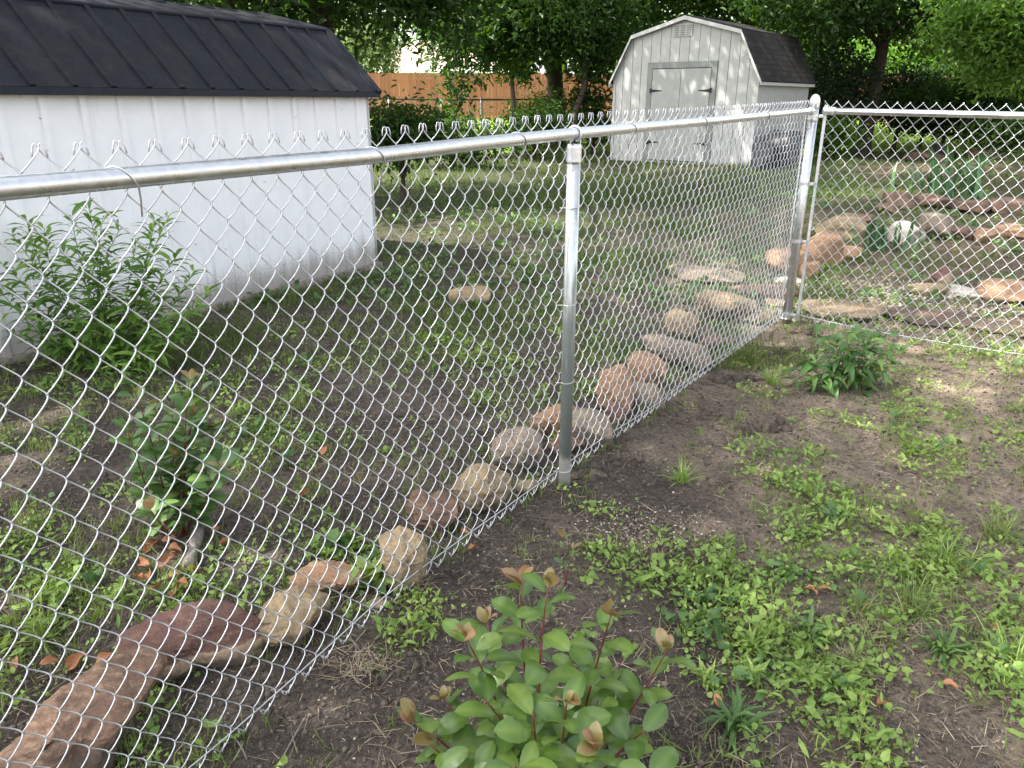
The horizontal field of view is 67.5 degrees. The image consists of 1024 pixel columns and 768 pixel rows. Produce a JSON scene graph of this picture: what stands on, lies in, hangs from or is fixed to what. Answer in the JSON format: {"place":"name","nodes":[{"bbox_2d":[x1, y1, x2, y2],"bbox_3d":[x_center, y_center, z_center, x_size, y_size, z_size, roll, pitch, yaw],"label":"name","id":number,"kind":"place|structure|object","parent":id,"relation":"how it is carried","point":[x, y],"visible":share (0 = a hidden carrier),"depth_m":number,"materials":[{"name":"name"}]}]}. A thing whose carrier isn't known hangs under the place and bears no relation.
{"place":"outdoors","nodes":[
{"label":"outdoors","id":0,"kind":"place"},
{"bbox_2d":[0,105,1023,767],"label":"ground","id":1,"kind":"structure","parent":0,"point":[734,523],"depth_m":3.21,"materials":[{"name":"soil"}]},
{"bbox_2d":[0,599,79,665],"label":"grass tuft","id":2,"kind":"object","parent":1,"relation":"on","point":[41,633],"visible":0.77,"depth_m":2.32,"materials":[{"name":"green plant"}]},
{"bbox_2d":[47,388,97,457],"bbox_3d":[-1.944,0.177,3.396,0.190,0.353,0.198,3,20,7],"label":"willowy sprout","id":3,"kind":"object","parent":1,"relation":"on","point":[73,434],"visible":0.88,"depth_m":3.40,"materials":[{"name":"green plant"}]},
{"bbox_2d":[0,644,167,767],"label":"rock","id":4,"kind":"object","parent":1,"relation":"on","point":[42,722],"visible":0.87,"depth_m":1.91,"materials":[{"name":"brown stone"}]},
{"bbox_2d":[0,198,224,374],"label":"willowy shrub","id":5,"kind":"object","parent":1,"relation":"on","point":[66,344],"visible":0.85,"depth_m":4.39,"materials":[{"name":"green plant"}]},
{"bbox_2d":[83,352,159,397],"bbox_3d":[-2.164,-0.068,4.224,0.493,0.241,0.237,7,21,17],"label":"willowy sprout","id":6,"kind":"object","parent":1,"relation":"on","point":[118,380],"visible":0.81,"depth_m":4.19,"materials":[{"name":"green plant"}]},
{"bbox_2d":[108,368,239,541],"bbox_3d":[-1.208,0.257,2.745,0.393,0.690,0.608,-10,23,-25],"label":"photinia shrub","id":7,"kind":"object","parent":1,"relation":"on","point":[177,496],"visible":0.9,"depth_m":2.73,"materials":[{"name":"green plant"}]},
{"bbox_2d":[0,0,382,365],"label":"metal shed","id":8,"kind":"structure","parent":1,"relation":"on","point":[98,77],"depth_m":5.58,"materials":[{"name":"white metal"}]},
{"bbox_2d":[116,599,269,683],"bbox_3d":[-0.929,0.774,2.258,0.416,0.261,0.190,-10,22,-25],"label":"rock","id":9,"kind":"object","parent":1,"relation":"on","point":[157,633],"visible":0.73,"depth_m":2.20,"materials":[{"name":"red stone"}]},
{"bbox_2d":[181,509,205,569],"bbox_3d":[-1.155,0.544,2.805,0.054,0.099,0.399,-4,21,-12],"label":"stick","id":10,"kind":"object","parent":1,"relation":"on","point":[195,541],"visible":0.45,"depth_m":2.73,"materials":[{"name":"wood"}]},
{"bbox_2d":[160,0,378,43],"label":"ash tree","id":11,"kind":"object","parent":1,"relation":"on","point":[262,6],"visible":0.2,"depth_m":10.60,"materials":[{"name":"green plant"}]},
{"bbox_2d":[258,584,330,648],"bbox_3d":[-0.684,0.750,2.369,0.212,0.241,0.213,0,20,0],"label":"rock","id":12,"kind":"object","parent":1,"relation":"on","point":[275,605],"visible":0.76,"depth_m":2.31,"materials":[{"name":"beige stone"}]},
{"bbox_2d":[289,559,370,593],"bbox_3d":[-0.604,0.668,2.547,0.274,0.171,0.132,0,20,0],"label":"rock","id":13,"kind":"object","parent":1,"relation":"on","point":[329,577],"visible":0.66,"depth_m":2.51,"materials":[{"name":"orange stone"}]},
{"bbox_2d":[317,527,354,556],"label":"leafy weed","id":14,"kind":"object","parent":1,"relation":"on","point":[333,535],"visible":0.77,"depth_m":2.74,"materials":[{"name":"green plant"}]},
{"bbox_2d":[334,16,407,83],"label":"leafy bush","id":15,"kind":"object","parent":1,"relation":"on","point":[372,57],"visible":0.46,"depth_m":34.52,"materials":[{"name":"green plant"}]},
{"bbox_2d":[349,554,394,596],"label":"leafy weed","id":16,"kind":"object","parent":1,"relation":"on","point":[370,570],"visible":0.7,"depth_m":2.55,"materials":[{"name":"green plant"}]},
{"bbox_2d":[183,0,574,67],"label":"ash tree","id":17,"kind":"object","parent":1,"relation":"on","point":[424,12],"visible":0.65,"depth_m":11.43,"materials":[{"name":"green plant"}]},
{"bbox_2d":[378,525,427,591],"bbox_3d":[-0.367,0.607,2.570,0.169,0.226,0.144,0,20,0],"label":"rock","id":18,"kind":"object","parent":1,"relation":"on","point":[420,561],"visible":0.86,"depth_m":2.54,"materials":[{"name":"beige stone"}]},
{"bbox_2d":[0,94,823,767],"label":"chain link fence","id":19,"kind":"object","parent":1,"relation":"on","point":[64,182],"visible":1,"depth_m":2.24,"materials":[{"name":"metal"}]},
{"bbox_2d":[369,74,492,202],"bbox_3d":[-1.703,-3.776,11.938,2.600,1.966,2.092,-6,21,-17],"label":"leafy bush","id":20,"kind":"object","parent":1,"relation":"on","point":[393,121],"visible":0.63,"depth_m":11.62,"materials":[{"name":"green plant"}]},
{"bbox_2d":[405,489,457,536],"bbox_3d":[-0.301,0.499,2.906,0.200,0.222,0.160,-4,21,-12],"label":"rock","id":21,"kind":"object","parent":1,"relation":"on","point":[428,509],"visible":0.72,"depth_m":2.86,"materials":[{"name":"brown stone"}]},
{"bbox_2d":[365,40,508,112],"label":"house","id":22,"kind":"structure","parent":1,"relation":"on","point":[409,66],"depth_m":42.86,"materials":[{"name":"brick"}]},
{"bbox_2d":[382,100,520,169],"bbox_3d":[-1.304,-5.747,18.112,3.575,1.808,2.762,0,20,0],"label":"leafy bush","id":23,"kind":"object","parent":1,"relation":"on","point":[477,154],"visible":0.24,"depth_m":17.91,"materials":[{"name":"green plant"}]},
{"bbox_2d":[448,285,490,304],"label":"rock","id":24,"kind":"object","parent":1,"relation":"on","point":[467,292],"visible":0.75,"depth_m":6.28,"materials":[{"name":"beige stone"}]},
{"bbox_2d":[448,463,511,513],"bbox_3d":[-0.127,0.440,3.039,0.257,0.287,0.177,0,20,0],"label":"rock","id":25,"kind":"object","parent":1,"relation":"on","point":[469,481],"visible":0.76,"depth_m":2.98,"materials":[{"name":"beige stone"}]},
{"bbox_2d":[441,0,557,154],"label":"slim tree","id":26,"kind":"object","parent":1,"relation":"on","point":[512,88],"visible":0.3,"depth_m":21.90,"materials":[{"name":"green plant"}]},
{"bbox_2d":[0,159,1023,767],"bbox_3d":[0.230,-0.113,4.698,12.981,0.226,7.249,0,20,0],"label":"weeds","id":27,"kind":"object","parent":1,"relation":"on","point":[858,688],"visible":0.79,"depth_m":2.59,"materials":[{"name":"green plant"}]},
{"bbox_2d":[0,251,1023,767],"bbox_3d":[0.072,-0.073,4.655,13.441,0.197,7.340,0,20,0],"label":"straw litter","id":28,"kind":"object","parent":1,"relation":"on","point":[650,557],"visible":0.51,"depth_m":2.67,"materials":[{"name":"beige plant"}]},
{"bbox_2d":[489,426,542,473],"bbox_3d":[0.017,0.298,3.365,0.237,0.238,0.182,0,20,0],"label":"rock","id":29,"kind":"object","parent":1,"relation":"on","point":[511,444],"visible":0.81,"depth_m":3.30,"materials":[{"name":"grey stone"}]},
{"bbox_2d":[479,96,586,159],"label":"leafy bush","id":30,"kind":"object","parent":1,"relation":"on","point":[543,123],"visible":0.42,"depth_m":20.54,"materials":[{"name":"green plant"}]},
{"bbox_2d":[499,84,569,151],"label":"leafy bush","id":31,"kind":"object","parent":1,"relation":"on","point":[538,101],"visible":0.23,"depth_m":23.31,"materials":[{"name":"green plant"}]},
{"bbox_2d":[406,0,671,149],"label":"forked tree","id":32,"kind":"object","parent":1,"relation":"on","point":[553,74],"visible":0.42,"depth_m":21.17,"materials":[{"name":"green plant"}]},
{"bbox_2d":[397,564,696,767],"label":"photinia shrub","id":33,"kind":"object","parent":1,"relation":"on","point":[530,723],"visible":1,"depth_m":1.61,"materials":[{"name":"green plant"}]},
{"bbox_2d":[530,404,578,434],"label":"rock","id":34,"kind":"object","parent":1,"relation":"on","point":[543,424],"visible":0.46,"depth_m":3.69,"materials":[{"name":"orange stone"}]},
{"bbox_2d":[549,433,584,455],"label":"rock","id":35,"kind":"object","parent":1,"relation":"on","point":[575,448],"visible":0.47,"depth_m":3.52,"materials":[{"name":"brown stone"}]},
{"bbox_2d":[552,89,612,156],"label":"leafy bush","id":36,"kind":"object","parent":1,"relation":"on","point":[592,110],"visible":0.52,"depth_m":21.98,"materials":[{"name":"green plant"}]},
{"bbox_2d":[525,0,657,143],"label":"slim tree","id":37,"kind":"object","parent":1,"relation":"on","point":[592,36],"visible":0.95,"depth_m":20.75,"materials":[{"name":"green plant"}]},
{"bbox_2d":[572,408,612,448],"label":"rock","id":38,"kind":"object","parent":1,"relation":"on","point":[607,437],"visible":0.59,"depth_m":3.54,"materials":[{"name":"grey stone"}]},
{"bbox_2d":[593,364,634,409],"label":"rock","id":39,"kind":"object","parent":1,"relation":"on","point":[605,387],"visible":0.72,"depth_m":3.96,"materials":[{"name":"orange stone"}]},
{"bbox_2d":[605,405,630,424],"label":"rock","id":40,"kind":"object","parent":1,"relation":"on","point":[614,410],"visible":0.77,"depth_m":3.87,"materials":[{"name":"red stone"}]},
{"bbox_2d":[626,350,666,383],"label":"rock","id":41,"kind":"object","parent":1,"relation":"on","point":[642,366],"visible":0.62,"depth_m":4.29,"materials":[{"name":"orange stone"}]},
{"bbox_2d":[632,382,665,409],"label":"rock","id":42,"kind":"object","parent":1,"relation":"on","point":[646,394],"visible":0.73,"depth_m":4.06,"materials":[{"name":"grey stone"}]},
{"bbox_2d":[368,72,952,122],"bbox_3d":[15.016,-11.668,31.459,54.122,2.008,0.105,0,20,0],"label":"wooden fence","id":43,"kind":"object","parent":1,"relation":"on","point":[430,81],"visible":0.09,"depth_m":31.28,"materials":[{"name":"brown wood"}]},
{"bbox_2d":[368,97,972,146],"bbox_3d":[10.998,-8.495,25.114,42.070,1.633,0.072,0,20,0],"label":"old chain link fence","id":44,"kind":"object","parent":1,"relation":"on","point":[480,100],"visible":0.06,"depth_m":24.88,"materials":[{"name":"black metal"}]},
{"bbox_2d":[639,334,712,369],"bbox_3d":[0.997,-0.188,4.686,0.446,0.228,0.185,2,20,6],"label":"rock","id":45,"kind":"object","parent":1,"relation":"on","point":[671,349],"visible":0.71,"depth_m":4.62,"materials":[{"name":"grey stone"}]},
{"bbox_2d":[663,308,699,339],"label":"rock","id":46,"kind":"object","parent":1,"relation":"on","point":[677,323],"visible":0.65,"depth_m":5.20,"materials":[{"name":"beige stone"}]},
{"bbox_2d":[661,452,706,486],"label":"grass tuft","id":47,"kind":"object","parent":1,"relation":"on","point":[682,478],"visible":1,"depth_m":3.28,"materials":[{"name":"green plant"}]},
{"bbox_2d":[370,118,1023,153],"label":"grass","id":48,"kind":"structure","parent":1,"relation":"on","point":[884,146],"depth_m":25.50,"materials":[{"name":"green plant"}]},
{"bbox_2d":[683,656,724,698],"bbox_3d":[0.541,0.817,2.141,0.128,0.063,0.146,0,20,0],"label":"weed rosette","id":49,"kind":"object","parent":1,"relation":"on","point":[705,677],"visible":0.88,"depth_m":2.16,"materials":[{"name":"green plant"}]},
{"bbox_2d":[667,264,745,282],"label":"rock","id":50,"kind":"object","parent":1,"relation":"on","point":[699,273],"visible":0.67,"depth_m":6.98,"materials":[{"name":"grey stone"}]},
{"bbox_2d":[608,14,815,165],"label":"garden barn","id":51,"kind":"structure","parent":1,"relation":"on","point":[685,61],"depth_m":18.70,"materials":[{"name":"grey wood"}]},
{"bbox_2d":[646,69,680,160],"bbox_3d":[3.804,-6.774,19.310,0.844,2.160,0.034,16,26,37],"label":"door","id":52,"kind":"structure","parent":51,"relation":"in","point":[665,90],"depth_m":19.23,"materials":[{"name":"paint"}]},
{"bbox_2d":[675,68,711,161],"bbox_3d":[4.460,-6.582,18.795,0.844,2.160,0.034,16,26,37],"label":"door","id":53,"kind":"structure","parent":51,"relation":"in","point":[695,89],"depth_m":18.74,"materials":[{"name":"paint"}]},
{"bbox_2d":[567,0,869,91],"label":"broad tree","id":54,"kind":"object","parent":1,"relation":"on","point":[708,8],"visible":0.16,"depth_m":24.79,"materials":[{"name":"green plant"}]},
{"bbox_2d":[695,289,758,320],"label":"rock","id":55,"kind":"object","parent":1,"relation":"on","point":[708,305],"visible":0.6,"depth_m":5.70,"materials":[{"name":"beige stone"}]},
{"bbox_2d":[695,681,777,760],"bbox_3d":[0.583,0.870,1.978,0.211,0.092,0.186,17,26,38],"label":"weed rosette","id":56,"kind":"object","parent":1,"relation":"on","point":[731,718],"visible":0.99,"depth_m":1.99,"materials":[{"name":"green plant"}]},
{"bbox_2d":[727,654,769,689],"bbox_3d":[0.681,0.808,2.147,0.123,0.073,0.146,0,20,0],"label":"weed rosette","id":57,"kind":"object","parent":1,"relation":"on","point":[758,667],"visible":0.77,"depth_m":2.15,"materials":[{"name":"green plant"}]},
{"bbox_2d":[730,623,778,658],"bbox_3d":[0.713,0.759,2.250,0.152,0.082,0.130,-15,25,-36],"label":"weed rosette","id":58,"kind":"object","parent":1,"relation":"on","point":[762,644],"visible":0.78,"depth_m":2.25,"materials":[{"name":"green plant"}]},
{"bbox_2d":[751,144,773,170],"bbox_3d":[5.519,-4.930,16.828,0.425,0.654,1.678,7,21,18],"label":"bin bag","id":59,"kind":"object","parent":1,"relation":"on","point":[763,158],"visible":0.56,"depth_m":16.31,"materials":[{"name":"plastic"}]},
{"bbox_2d":[728,284,798,300],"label":"rock","id":60,"kind":"object","parent":1,"relation":"on","point":[796,293],"visible":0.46,"depth_m":6.42,"materials":[{"name":"brown stone"}]},
{"bbox_2d":[763,129,801,167],"bbox_3d":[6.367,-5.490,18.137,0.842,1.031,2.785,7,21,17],"label":"trash bin","id":61,"kind":"object","parent":1,"relation":"on","point":[787,146],"visible":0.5,"depth_m":17.00,"materials":[{"name":"plastic"}]},
{"bbox_2d":[764,248,811,273],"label":"rock","id":62,"kind":"object","parent":1,"relation":"on","point":[801,257],"visible":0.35,"depth_m":7.19,"materials":[{"name":"orange stone"}]},
{"bbox_2d":[782,605,842,647],"bbox_3d":[0.898,0.740,2.301,0.180,0.086,0.146,-11,23,-27],"label":"weed rosette","id":63,"kind":"object","parent":1,"relation":"on","point":[809,620],"visible":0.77,"depth_m":2.31,"materials":[{"name":"green plant"}]},
{"bbox_2d":[801,232,843,268],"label":"rock","id":64,"kind":"object","parent":1,"relation":"on","point":[828,243],"visible":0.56,"depth_m":7.41,"materials":[{"name":"orange stone"}]},
{"bbox_2d":[814,215,867,239],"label":"rock","id":65,"kind":"object","parent":1,"relation":"on","point":[841,230],"visible":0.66,"depth_m":8.66,"materials":[{"name":"beige stone"}]},
{"bbox_2d":[802,107,883,159],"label":"hedge bush","id":66,"kind":"object","parent":1,"relation":"on","point":[836,143],"visible":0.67,"depth_m":20.65,"materials":[{"name":"green plant"}]},
{"bbox_2d":[776,322,911,399],"bbox_3d":[1.881,-0.111,4.327,0.691,0.509,0.537,9,22,22],"label":"drooping shrub","id":67,"kind":"object","parent":1,"relation":"on","point":[850,362],"visible":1,"depth_m":4.27,"materials":[{"name":"green plant"}]},
{"bbox_2d":[801,299,888,319],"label":"rock","id":68,"kind":"object","parent":1,"relation":"on","point":[852,310],"visible":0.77,"depth_m":5.92,"materials":[{"name":"beige stone"}]},
{"bbox_2d":[721,0,973,156],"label":"leaning tree","id":69,"kind":"object","parent":1,"relation":"on","point":[826,19],"visible":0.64,"depth_m":20.11,"materials":[{"name":"green plant"}]},
{"bbox_2d":[804,39,899,131],"bbox_3d":[9.312,-8.406,22.447,3.596,3.417,3.314,0,20,0],"label":"evergreen bush","id":70,"kind":"object","parent":1,"relation":"on","point":[828,82],"visible":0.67,"depth_m":21.78,"materials":[{"name":"green plant"}]},
{"bbox_2d":[831,576,895,627],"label":"grass tuft","id":71,"kind":"object","parent":1,"relation":"on","point":[860,606],"visible":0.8,"depth_m":2.43,"materials":[{"name":"green plant"}]},
{"bbox_2d":[847,212,921,252],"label":"sword leaf plant","id":72,"kind":"object","parent":1,"relation":"on","point":[876,235],"visible":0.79,"depth_m":7.99,"materials":[{"name":"green plant"}]},
{"bbox_2d":[881,192,915,209],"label":"rock","id":73,"kind":"object","parent":1,"relation":"on","point":[895,196],"visible":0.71,"depth_m":10.81,"materials":[{"name":"brown stone"}]},
{"bbox_2d":[843,30,967,74],"bbox_3d":[19.501,-14.942,37.032,7.044,6.624,5.677,0,20,0],"label":"tree","id":74,"kind":"object","parent":1,"relation":"on","point":[893,52],"visible":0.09,"depth_m":35.93,"materials":[{"name":"green plant"}]},
{"bbox_2d":[861,57,951,152],"bbox_3d":[11.939,-8.486,23.469,2.786,2.823,2.564,9,22,22],"label":"evergreen bush","id":75,"kind":"object","parent":1,"relation":"on","point":[886,86],"visible":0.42,"depth_m":23.07,"materials":[{"name":"green plant"}]},
{"bbox_2d":[887,221,925,244],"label":"rock","id":76,"kind":"object","parent":1,"relation":"on","point":[905,231],"visible":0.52,"depth_m":8.21,"materials":[{"name":"stone"}]},
{"bbox_2d":[796,101,1023,357],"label":"chain link fence","id":77,"kind":"object","parent":1,"relation":"on","point":[831,110],"visible":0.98,"depth_m":5.00,"materials":[{"name":"metal"}]},
{"bbox_2d":[870,569,967,641],"bbox_3d":[1.259,0.660,2.454,0.308,0.145,0.397,16,25,36],"label":"grass tuft","id":78,"kind":"object","parent":1,"relation":"on","point":[915,615],"visible":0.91,"depth_m":2.44,"materials":[{"name":"green plant"}]},
{"bbox_2d":[904,283,950,295],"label":"rock","id":79,"kind":"object","parent":1,"relation":"on","point":[921,288],"visible":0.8,"depth_m":6.51,"materials":[{"name":"beige stone"}]},
{"bbox_2d":[884,306,972,327],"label":"rock","id":80,"kind":"object","parent":1,"relation":"on","point":[942,318],"visible":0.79,"depth_m":5.75,"materials":[{"name":"brown stone"}]},
{"bbox_2d":[890,161,966,195],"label":"sword leaf plant","id":81,"kind":"object","parent":1,"relation":"on","point":[910,185],"visible":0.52,"depth_m":12.26,"materials":[{"name":"green plant"}]},
{"bbox_2d":[913,193,956,208],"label":"rock","id":82,"kind":"object","parent":1,"relation":"on","point":[932,198],"visible":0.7,"depth_m":10.86,"materials":[{"name":"brown stone"}]},
{"bbox_2d":[918,212,953,238],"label":"rock","id":83,"kind":"object","parent":1,"relation":"on","point":[934,220],"visible":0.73,"depth_m":8.47,"materials":[{"name":"grey stone"}]},
{"bbox_2d":[930,265,952,284],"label":"rock","id":84,"kind":"object","parent":1,"relation":"on","point":[943,272],"visible":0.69,"depth_m":6.81,"materials":[{"name":"red stone"}]},
{"bbox_2d":[911,617,985,676],"bbox_3d":[1.274,0.772,2.243,0.195,0.093,0.197,11,23,28],"label":"weed rosette","id":85,"kind":"object","parent":1,"relation":"on","point":[951,640],"visible":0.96,"depth_m":2.26,"materials":[{"name":"green plant"}]},
{"bbox_2d":[876,70,1021,154],"bbox_3d":[12.927,-7.984,22.690,4.259,2.460,4.096,-12,24,-30],"label":"hedge bush","id":86,"kind":"object","parent":1,"relation":"on","point":[929,101],"visible":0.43,"depth_m":22.20,"materials":[{"name":"green plant"}]},
{"bbox_2d":[914,527,989,581],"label":"grass tuft","id":87,"kind":"object","parent":1,"relation":"on","point":[948,558],"visible":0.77,"depth_m":2.69,"materials":[{"name":"green plant"}]},
{"bbox_2d":[901,141,1007,199],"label":"sword leaf plant","id":88,"kind":"object","parent":1,"relation":"on","point":[974,187],"visible":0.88,"depth_m":11.74,"materials":[{"name":"green plant"}]},
{"bbox_2d":[898,0,1023,104],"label":"maple tree","id":89,"kind":"object","parent":1,"relation":"on","point":[990,26],"visible":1,"depth_m":15.45,"materials":[{"name":"green plant"}]},
{"bbox_2d":[906,49,1022,139],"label":"hedge bush","id":90,"kind":"object","parent":1,"relation":"on","point":[948,68],"visible":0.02,"depth_m":25.84,"materials":[{"name":"green plant"}]},
{"bbox_2d":[945,284,983,299],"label":"rock","id":91,"kind":"object","parent":1,"relation":"on","point":[965,289],"visible":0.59,"depth_m":6.45,"materials":[{"name":"stone"}]},
{"bbox_2d":[953,200,990,214],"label":"rock","id":92,"kind":"object","parent":1,"relation":"on","point":[983,204],"visible":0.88,"depth_m":10.30,"materials":[{"name":"brown stone"}]},
{"bbox_2d":[933,65,1023,149],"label":"hedge bush","id":93,"kind":"object","parent":1,"relation":"on","point":[1012,101],"visible":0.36,"depth_m":21.21,"materials":[{"name":"green plant"}]},
{"bbox_2d":[945,103,1023,160],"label":"hedge bush","id":94,"kind":"object","parent":1,"relation":"on","point":[1002,127],"visible":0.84,"depth_m":19.88,"materials":[{"name":"green plant"}]},
{"bbox_2d":[973,228,1003,242],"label":"rock","id":95,"kind":"object","parent":1,"relation":"on","point":[991,234],"visible":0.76,"depth_m":8.38,"materials":[{"name":"orange stone"}]},
{"bbox_2d":[960,501,1023,551],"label":"grass tuft","id":96,"kind":"object","parent":1,"relation":"on","point":[1008,525],"visible":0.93,"depth_m":2.87,"materials":[{"name":"green plant"}]},
{"bbox_2d":[964,600,1023,688],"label":"grass tuft","id":97,"kind":"object","parent":1,"relation":"on","point":[1009,654],"visible":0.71,"depth_m":2.23,"materials":[{"name":"green plant"}]},
{"bbox_2d":[970,317,1023,337],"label":"rock","id":98,"kind":"object","parent":1,"relation":"on","point":[992,326],"visible":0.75,"depth_m":5.55,"materials":[{"name":"beige stone"}]},
{"bbox_2d":[977,278,1023,304],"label":"rock","id":99,"kind":"object","parent":1,"relation":"on","point":[993,292],"visible":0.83,"depth_m":6.30,"materials":[{"name":"orange stone"}]},
{"bbox_2d":[988,197,1023,213],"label":"rock","id":100,"kind":"object","parent":1,"relation":"on","point":[999,204],"visible":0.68,"depth_m":10.38,"materials":[{"name":"brown stone"}]},
{"bbox_2d":[993,223,1023,238],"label":"rock","id":101,"kind":"object","parent":1,"relation":"on","point":[1014,229],"visible":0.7,"depth_m":8.67,"materials":[{"name":"orange stone"}]},
{"bbox_2d":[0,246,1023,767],"bbox_3d":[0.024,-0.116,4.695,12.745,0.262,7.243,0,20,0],"label":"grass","id":102,"kind":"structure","parent":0,"point":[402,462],"depth_m":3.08,"materials":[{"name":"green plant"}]},
{"bbox_2d":[32,149,1023,373],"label":"lawn grass","id":103,"kind":"structure","parent":0,"point":[746,353],"depth_m":7.62,"materials":[{"name":"green plant"}]},
{"bbox_2d":[322,349,1023,690],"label":"straw clumps","id":104,"kind":"object","parent":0,"point":[379,666],"visible":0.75,"depth_m":2.34,"materials":[{"name":"plant"}]},
{"bbox_2d":[547,268,1023,565],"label":"gravel","id":105,"kind":"structure","parent":0,"point":[956,309],"depth_m":6.10,"materials":[{"name":"grey gravel"}]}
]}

